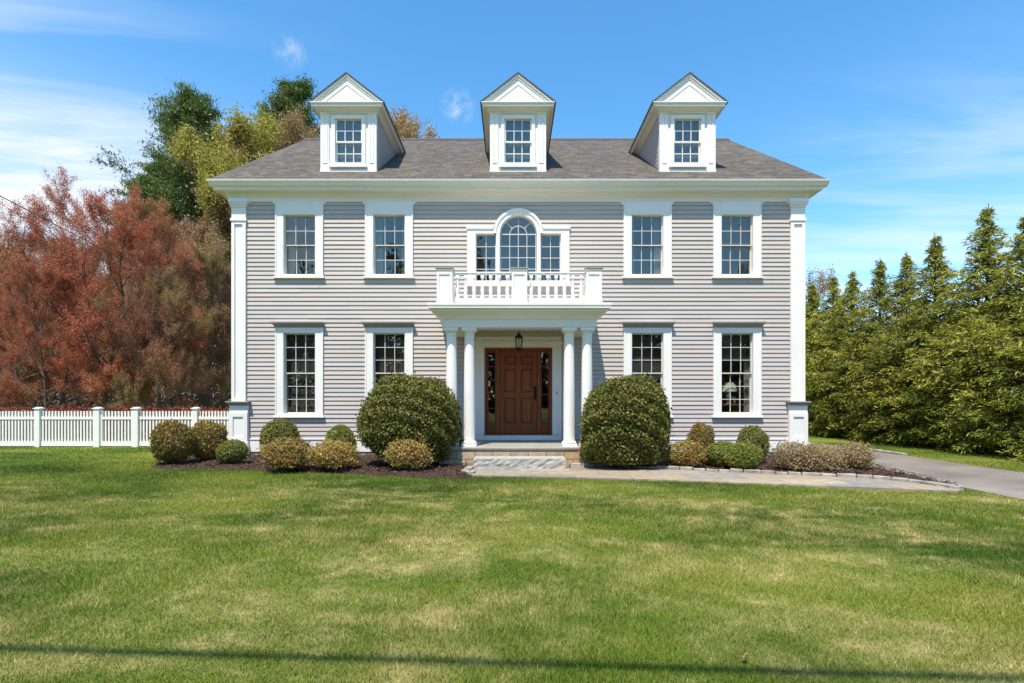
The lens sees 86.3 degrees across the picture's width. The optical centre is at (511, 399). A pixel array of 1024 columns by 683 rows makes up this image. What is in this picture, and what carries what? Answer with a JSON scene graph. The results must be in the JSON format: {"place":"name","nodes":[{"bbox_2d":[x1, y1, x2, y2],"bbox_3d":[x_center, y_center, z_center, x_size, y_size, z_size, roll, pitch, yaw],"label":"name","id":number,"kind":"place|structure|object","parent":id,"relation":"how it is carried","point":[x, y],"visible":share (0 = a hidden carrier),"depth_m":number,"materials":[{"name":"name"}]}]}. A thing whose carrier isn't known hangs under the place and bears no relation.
{"place":"outdoors","nodes":[
{"label":"outdoors","id":0,"kind":"place"},
{"bbox_2d":[0,402,1023,682],"bbox_3d":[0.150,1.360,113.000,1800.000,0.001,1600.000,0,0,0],"label":"lawn","id":1,"kind":"structure","parent":0,"point":[444,564],"depth_m":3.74,"materials":[{"name":"green plant"}]},
{"bbox_2d":[0,232,45,373],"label":"red maple","id":2,"kind":"object","parent":1,"relation":"on","point":[2,348],"visible":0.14,"depth_m":27.51,"materials":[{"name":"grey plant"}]},
{"bbox_2d":[17,335,37,411],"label":"woodland tree","id":3,"kind":"object","parent":1,"relation":"on","point":[20,378],"visible":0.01,"depth_m":47.15,"materials":[{"name":"brown plant"}]},
{"bbox_2d":[4,239,54,410],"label":"woodland tree","id":4,"kind":"object","parent":1,"relation":"on","point":[30,400],"depth_m":40.89,"materials":[{"name":"brown plant"}]},
{"bbox_2d":[32,311,75,412],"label":"woodland tree","id":5,"kind":"object","parent":1,"relation":"on","point":[59,402],"visible":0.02,"depth_m":37.38,"materials":[{"name":"brown plant"}]},
{"bbox_2d":[0,192,120,419],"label":"red maple","id":6,"kind":"object","parent":1,"relation":"on","point":[33,242],"visible":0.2,"depth_m":25.95,"materials":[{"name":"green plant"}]},
{"bbox_2d":[0,232,123,410],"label":"red maple","id":7,"kind":"object","parent":1,"relation":"on","point":[62,399],"visible":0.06,"depth_m":30.34,"materials":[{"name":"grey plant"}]},
{"bbox_2d":[0,249,128,411],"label":"red maple","id":8,"kind":"object","parent":1,"relation":"on","point":[28,328],"visible":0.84,"depth_m":20.10,"materials":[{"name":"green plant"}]},
{"bbox_2d":[81,256,125,403],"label":"woodland tree","id":9,"kind":"object","parent":1,"relation":"on","point":[108,299],"visible":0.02,"depth_m":37.64,"materials":[{"name":"brown plant"}]},
{"bbox_2d":[0,163,217,433],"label":"red maple","id":10,"kind":"object","parent":1,"relation":"on","point":[124,235],"visible":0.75,"depth_m":20.98,"materials":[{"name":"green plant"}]},
{"bbox_2d":[0,407,228,446],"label":"picket fence","id":11,"kind":"object","parent":1,"relation":"on","point":[98,417],"visible":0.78,"depth_m":15.79,"materials":[{"name":"white paint"}]},
{"bbox_2d":[0,404,228,440],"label":"barberry hedge","id":12,"kind":"object","parent":1,"relation":"on","point":[52,408],"visible":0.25,"depth_m":17.46,"materials":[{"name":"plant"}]},
{"bbox_2d":[0,353,230,413],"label":"woodland brush","id":13,"kind":"object","parent":1,"relation":"on","point":[189,400],"visible":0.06,"depth_m":55.78,"materials":[{"name":"brown plant"}]},
{"bbox_2d":[101,226,147,414],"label":"woodland tree","id":14,"kind":"object","parent":1,"relation":"on","point":[120,296],"depth_m":37.14,"materials":[{"name":"brown plant"}]},
{"bbox_2d":[52,240,215,407],"bbox_3d":[-23.185,-4.319,34.096,9.276,11.512,8.192,0,0,-42],"label":"red maple","id":15,"kind":"object","parent":1,"relation":"on","point":[127,318],"visible":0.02,"depth_m":32.79,"materials":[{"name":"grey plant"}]},
{"bbox_2d":[95,161,194,409],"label":"white pine","id":16,"kind":"object","parent":1,"relation":"on","point":[152,172],"visible":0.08,"depth_m":46.33,"materials":[{"name":"green plant"}]},
{"bbox_2d":[119,249,173,416],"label":"woodland tree","id":17,"kind":"object","parent":1,"relation":"on","point":[162,337],"visible":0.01,"depth_m":36.72,"materials":[{"name":"brown plant"}]},
{"bbox_2d":[89,258,220,419],"bbox_3d":[-13.946,-2.025,21.546,4.424,6.863,3.907,0,0,-39],"label":"red maple","id":18,"kind":"object","parent":1,"relation":"on","point":[173,305],"visible":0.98,"depth_m":21.15,"materials":[{"name":"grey plant"}]},
{"bbox_2d":[86,235,230,412],"bbox_3d":[-16.463,-3.539,26.889,7.345,9.906,7.033,0,0,18],"label":"red maple","id":19,"kind":"object","parent":1,"relation":"on","point":[171,403],"visible":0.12,"depth_m":26.00,"materials":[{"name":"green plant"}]},
{"bbox_2d":[86,78,233,416],"bbox_3d":[-22.331,-10.351,39.668,12.917,23.523,14.985,0,0,0],"label":"white pine","id":20,"kind":"object","parent":1,"relation":"on","point":[190,106],"visible":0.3,"depth_m":37.20,"materials":[{"name":"green plant"}]},
{"bbox_2d":[111,240,230,415],"bbox_3d":[-14.194,-3.008,25.425,7.136,8.855,6.302,0,0,-33],"label":"red maple","id":21,"kind":"object","parent":1,"relation":"on","point":[211,262],"visible":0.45,"depth_m":25.09,"materials":[{"name":"grey plant"}]},
{"bbox_2d":[144,217,201,407],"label":"woodland tree","id":22,"kind":"object","parent":1,"relation":"on","point":[156,240],"depth_m":37.41,"materials":[{"name":"brown plant"}]},
{"bbox_2d":[170,185,230,422],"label":"budding tree","id":23,"kind":"object","parent":1,"relation":"on","point":[202,231],"visible":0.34,"depth_m":29.09,"materials":[{"name":"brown plant"}]},
{"bbox_2d":[195,225,229,410],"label":"woodland tree","id":24,"kind":"object","parent":1,"relation":"on","point":[227,405],"depth_m":39.37,"materials":[{"name":"brown plant"}]},
{"bbox_2d":[163,101,284,349],"bbox_3d":[-15.861,-8.417,33.077,9.033,19.716,10.693,0,0,0],"label":"leafing tree","id":25,"kind":"object","parent":1,"relation":"on","point":[252,141],"visible":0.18,"depth_m":31.28,"materials":[{"name":"green plant"}]},
{"bbox_2d":[201,104,319,202],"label":"budding tree","id":26,"kind":"object","parent":1,"relation":"on","point":[293,131],"visible":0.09,"depth_m":35.80,"materials":[{"name":"yellow plant"}]},
{"bbox_2d":[212,73,319,147],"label":"white pine","id":27,"kind":"object","parent":1,"relation":"on","point":[295,92],"visible":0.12,"depth_m":42.05,"materials":[{"name":"green plant"}]},
{"bbox_2d":[150,455,469,477],"bbox_3d":[-4.125,1.319,11.471,6.761,0.071,4.058,0,0,0],"label":"mulch bed","id":28,"kind":"object","parent":1,"relation":"on","point":[405,473],"visible":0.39,"depth_m":10.53,"materials":[{"name":"brown soil"}]},
{"bbox_2d":[148,418,195,463],"bbox_3d":[-6.952,0.858,11.169,0.812,0.982,0.834,0,0,-7],"label":"bronzed boxwood","id":29,"kind":"object","parent":28,"relation":"on","point":[183,447],"visible":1,"depth_m":10.98,"materials":[{"name":"yellow plant"}]},
{"bbox_2d":[189,419,228,459],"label":"bronzed boxwood","id":30,"kind":"object","parent":28,"relation":"on","point":[207,429],"visible":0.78,"depth_m":11.71,"materials":[{"name":"yellow plant"}]},
{"bbox_2d":[215,439,248,463],"bbox_3d":[-5.754,1.062,11.200,0.648,0.541,0.649,0,0,22],"label":"boxwood ball","id":31,"kind":"object","parent":28,"relation":"on","point":[225,454],"visible":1,"depth_m":11.04,"materials":[{"name":"green plant"}]},
{"bbox_2d":[259,418,301,453],"bbox_3d":[-5.170,0.851,12.115,0.903,0.996,0.907,0,0,-15],"label":"boxwood ball","id":32,"kind":"object","parent":28,"relation":"on","point":[281,428],"visible":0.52,"depth_m":11.91,"materials":[{"name":"green plant"}]},
{"bbox_2d":[251,436,315,470],"bbox_3d":[-4.253,1.001,10.297,1.221,0.672,1.122,0,0,-32],"label":"winter burned shrub","id":33,"kind":"object","parent":28,"relation":"on","point":[291,460],"visible":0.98,"depth_m":10.13,"materials":[{"name":"yellow plant"}]},
{"bbox_2d":[302,438,363,470],"bbox_3d":[-3.338,1.021,10.316,1.050,0.630,1.143,0,0,18],"label":"winter burned shrub","id":34,"kind":"object","parent":28,"relation":"on","point":[340,456],"visible":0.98,"depth_m":10.16,"materials":[{"name":"yellow plant"}]},
{"bbox_2d":[325,424,356,454],"bbox_3d":[-3.728,0.929,11.943,0.692,0.830,0.691,0,0,27],"label":"boxwood ball","id":35,"kind":"object","parent":28,"relation":"on","point":[337,432],"visible":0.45,"depth_m":11.79,"materials":[{"name":"green plant"}]},
{"bbox_2d":[353,370,463,463],"bbox_3d":[-2.088,0.387,11.096,2.221,1.966,1.987,0,0,0],"label":"boxwood","id":36,"kind":"object","parent":28,"relation":"on","point":[418,408],"visible":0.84,"depth_m":10.47,"materials":[{"name":"green plant"}]},
{"bbox_2d":[380,436,437,469],"bbox_3d":[-1.911,1.006,10.188,1.012,0.662,1.101,0,0,-3],"label":"winter burned shrub","id":37,"kind":"object","parent":28,"relation":"on","point":[407,462],"visible":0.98,"depth_m":10.01,"materials":[{"name":"yellow plant"}]},
{"bbox_2d":[389,104,439,137],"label":"budding tree","id":38,"kind":"object","parent":1,"relation":"on","point":[404,128],"visible":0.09,"depth_m":42.57,"materials":[{"name":"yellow plant"}]},
{"bbox_2d":[462,466,475,474],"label":"kerb","id":39,"kind":"structure","parent":1,"relation":"on","point":[470,468],"depth_m":9.96,"materials":[{"name":"stone"}]},
{"bbox_2d":[206,72,830,466],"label":"colonial house","id":40,"kind":"structure","parent":1,"relation":"on","point":[665,246],"depth_m":12.98,"materials":[{"name":"paint"}]},
{"bbox_2d":[0,196,230,314],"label":"service cable","id":41,"kind":"object","parent":40,"relation":"attached to","point":[109,252],"visible":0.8,"depth_m":12.70,"materials":[{"name":"rubber"}]},
{"bbox_2d":[271,322,324,417],"bbox_3d":[-5.050,-0.720,12.987,1.265,2.280,0.285,0,0,0],"label":"window","id":42,"kind":"structure","parent":40,"relation":"in","point":[282,329],"depth_m":12.95,"materials":[{"name":"white paint"}]},
{"bbox_2d":[273,201,324,278],"bbox_3d":[-5.050,-3.797,13.021,1.208,1.822,0.218,0,0,0],"label":"window","id":43,"kind":"structure","parent":40,"relation":"in","point":[283,210],"depth_m":12.95,"materials":[{"name":"white paint"}]},
{"bbox_2d":[361,322,414,397],"bbox_3d":[-2.920,-0.720,12.987,1.265,2.280,0.285,0,0,0],"label":"window","id":44,"kind":"structure","parent":40,"relation":"in","point":[372,329],"depth_m":12.95,"materials":[{"name":"white paint"}]},
{"bbox_2d":[363,201,414,278],"bbox_3d":[-2.920,-3.797,13.021,1.208,1.822,0.218,0,0,0],"label":"window","id":45,"kind":"structure","parent":40,"relation":"in","point":[373,210],"depth_m":12.95,"materials":[{"name":"white paint"}]},
{"bbox_2d":[499,350,536,433],"bbox_3d":[0.150,-0.191,13.015,0.916,1.984,0.131,0,0,0],"label":"door","id":46,"kind":"structure","parent":40,"relation":"in","point":[517,369],"depth_m":13.02,"materials":[{"name":"brown wood"}]},
{"bbox_2d":[466,208,570,285],"bbox_3d":[0.150,-3.621,12.995,2.488,1.843,0.210,0,0,0],"label":"palladian window","id":47,"kind":"structure","parent":40,"relation":"in","point":[473,231],"depth_m":12.95,"materials":[{"name":"white paint"}]},
{"bbox_2d":[515,332,522,350],"bbox_3d":[0.150,-1.353,11.950,0.181,0.575,0.181,0,0,23],"label":"hanging lantern","id":48,"kind":"object","parent":40,"relation":"hanging from","point":[518,336],"visible":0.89,"depth_m":11.91,"materials":[{"name":"black metal"}]},
{"bbox_2d":[622,201,673,278],"bbox_3d":[3.220,-3.797,13.021,1.208,1.822,0.218,0,0,0],"label":"window","id":49,"kind":"structure","parent":40,"relation":"in","point":[663,210],"depth_m":12.95,"materials":[{"name":"white paint"}]},
{"bbox_2d":[622,322,675,417],"bbox_3d":[3.220,-0.720,12.987,1.265,2.280,0.285,0,0,0],"label":"window","id":50,"kind":"structure","parent":40,"relation":"in","point":[664,329],"depth_m":12.95,"materials":[{"name":"white paint"}]},
{"bbox_2d":[722,404,743,411],"bbox_3d":[5.370,0.520,13.520,0.900,0.840,0.360,0,0,0],"label":"console table","id":51,"kind":"object","parent":40,"relation":"in","point":[742,407],"visible":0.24,"depth_m":13.34,"materials":[{"name":"brown wood"}]},
{"bbox_2d":[722,382,736,403],"bbox_3d":[5.370,-0.165,13.520,0.380,0.530,0.380,0,0,0],"label":"table lamp","id":52,"kind":"object","parent":51,"relation":"on","point":[727,389],"visible":0.8,"depth_m":13.44,"materials":[{"name":"white paint"}]},
{"bbox_2d":[712,201,763,278],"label":"window","id":53,"kind":"structure","parent":40,"relation":"in","point":[752,210],"depth_m":12.95,"materials":[{"name":"white paint"}]},
{"bbox_2d":[712,322,765,417],"bbox_3d":[5.350,-0.720,12.987,1.265,2.280,0.285,0,0,0],"label":"window","id":54,"kind":"structure","parent":40,"relation":"in","point":[754,329],"depth_m":12.95,"materials":[{"name":"white paint"}]},
{"bbox_2d":[474,456,565,468],"bbox_3d":[0.150,1.252,10.722,1.770,0.255,0.496,0,0,0],"label":"granite step","id":55,"kind":"object","parent":1,"relation":"on","point":[519,462],"visible":0.81,"depth_m":10.49,"materials":[{"name":"grey stone"}]},
{"bbox_2d":[152,452,957,485],"bbox_3d":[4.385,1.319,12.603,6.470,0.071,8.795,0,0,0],"label":"mulch bed","id":56,"kind":"object","parent":1,"relation":"on","point":[915,476],"visible":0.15,"depth_m":10.12,"materials":[{"name":"brown wood"}]},
{"bbox_2d":[578,372,674,468],"bbox_3d":[2.223,0.402,10.836,1.863,1.932,1.795,0,0,0],"label":"boxwood","id":57,"kind":"object","parent":56,"relation":"on","point":[632,427],"visible":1,"depth_m":10.22,"materials":[{"name":"green plant"}]},
{"bbox_2d":[662,438,706,466],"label":"winter burned shrub","id":58,"kind":"object","parent":56,"relation":"on","point":[686,457],"visible":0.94,"depth_m":10.49,"materials":[{"name":"yellow plant"}]},
{"bbox_2d":[685,421,714,463],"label":"bronzed boxwood","id":59,"kind":"object","parent":56,"relation":"on","point":[703,429],"visible":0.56,"depth_m":11.04,"materials":[{"name":"brown plant"}]},
{"bbox_2d":[705,441,742,466],"bbox_3d":[4.152,1.059,10.702,0.740,0.548,0.739,0,0,20],"label":"boxwood ball","id":60,"kind":"object","parent":56,"relation":"on","point":[714,456],"visible":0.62,"depth_m":10.54,"materials":[{"name":"green plant"}]},
{"bbox_2d":[724,440,762,470],"bbox_3d":[4.306,1.047,10.214,0.707,0.573,0.708,0,0,-31],"label":"boxwood ball","id":61,"kind":"object","parent":56,"relation":"on","point":[752,450],"visible":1,"depth_m":10.05,"materials":[{"name":"green plant"}]},
{"bbox_2d":[737,423,770,460],"bbox_3d":[5.010,0.911,11.338,0.658,0.866,0.655,0,0,13],"label":"boxwood ball","id":62,"kind":"object","parent":56,"relation":"on","point":[757,437],"visible":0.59,"depth_m":11.18,"materials":[{"name":"green plant"}]},
{"bbox_2d":[763,439,824,470],"bbox_3d":[5.263,1.028,10.083,1.074,0.612,1.134,0,0,14],"label":"twiggy shrub","id":63,"kind":"object","parent":56,"relation":"on","point":[791,462],"visible":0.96,"depth_m":10.07,"materials":[{"name":"brown plant"}]},
{"bbox_2d":[795,442,854,470],"bbox_3d":[5.771,1.047,10.105,0.967,0.570,1.020,0,0,-5],"label":"twiggy shrub","id":64,"kind":"object","parent":56,"relation":"on","point":[827,461],"visible":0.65,"depth_m":10.04,"materials":[{"name":"brown plant"}]},
{"bbox_2d":[829,439,882,468],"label":"twiggy shrub","id":65,"kind":"object","parent":56,"relation":"on","point":[863,460],"visible":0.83,"depth_m":10.22,"materials":[{"name":"brown plant"}]},
{"bbox_2d":[571,463,963,490],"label":"kerb","id":66,"kind":"structure","parent":1,"relation":"on","point":[849,475],"depth_m":9.65,"materials":[{"name":"stone"}]},
{"bbox_2d":[805,283,835,432],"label":"arborvitae","id":67,"kind":"object","parent":1,"relation":"on","point":[812,304],"visible":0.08,"depth_m":22.52,"materials":[{"name":"green plant"}]},
{"bbox_2d":[805,264,846,330],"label":"bare tree","id":68,"kind":"object","parent":1,"relation":"on","point":[821,291],"visible":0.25,"depth_m":35.72,"materials":[{"name":"grey plant"}]},
{"bbox_2d":[805,276,859,434],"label":"arborvitae","id":69,"kind":"object","parent":1,"relation":"on","point":[833,294],"visible":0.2,"depth_m":21.30,"materials":[{"name":"green plant"}]},
{"bbox_2d":[805,271,877,438],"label":"arborvitae","id":70,"kind":"object","parent":1,"relation":"on","point":[852,290],"visible":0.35,"depth_m":20.10,"materials":[{"name":"green plant"}]},
{"bbox_2d":[815,259,921,439],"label":"arborvitae","id":71,"kind":"object","parent":1,"relation":"on","point":[878,272],"visible":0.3,"depth_m":18.82,"materials":[{"name":"green conifer foliage"},{"name":"bark"}]},
{"bbox_2d":[866,448,907,455],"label":"kerb","id":72,"kind":"structure","parent":1,"relation":"on","point":[890,452],"depth_m":13.82,"materials":[{"name":"stone"}]},
{"bbox_2d":[835,252,978,444],"bbox_3d":[12.689,-1.691,17.593,4.048,6.199,4.078,0,0,36],"label":"arborvitae","id":73,"kind":"object","parent":1,"relation":"on","point":[904,285],"visible":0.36,"depth_m":17.57,"materials":[{"name":"green conifer foliage"},{"name":"bark"}]},
{"bbox_2d":[856,232,981,448],"bbox_3d":[12.517,-1.765,16.138,3.989,6.350,3.960,0,0,12],"label":"arborvitae","id":74,"kind":"object","parent":1,"relation":"on","point":[926,330],"visible":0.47,"depth_m":16.05,"materials":[{"name":"green plant"}]},
{"bbox_2d":[900,203,1023,454],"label":"arborvitae","id":75,"kind":"object","parent":1,"relation":"on","point":[989,249],"visible":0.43,"depth_m":14.47,"materials":[{"name":"green plant"}]},
{"bbox_2d":[926,217,1023,456],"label":"arborvitae","id":76,"kind":"object","parent":1,"relation":"on","point":[1018,247],"visible":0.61,"depth_m":13.51,"materials":[{"name":"green plant"}]},
{"bbox_2d":[968,264,1023,460],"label":"arborvitae","id":77,"kind":"object","parent":1,"relation":"on","point":[1016,357],"visible":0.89,"depth_m":12.71,"materials":[{"name":"green plant"}]},
{"bbox_2d":[0,0,1023,399],"label":"sky","id":78,"kind":"structure","parent":0,"point":[912,111],"materials":[{"name":"blue"}]},
{"bbox_2d":[472,466,961,492],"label":"path","id":79,"kind":"structure","parent":0,"point":[611,473],"depth_m":9.34,"materials":[{"name":"grey stone"}]},
{"bbox_2d":[810,442,1023,499],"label":"driveway","id":80,"kind":"structure","parent":0,"point":[997,481],"depth_m":10.15,"materials":[{"name":"grey asphalt"}]}
]}

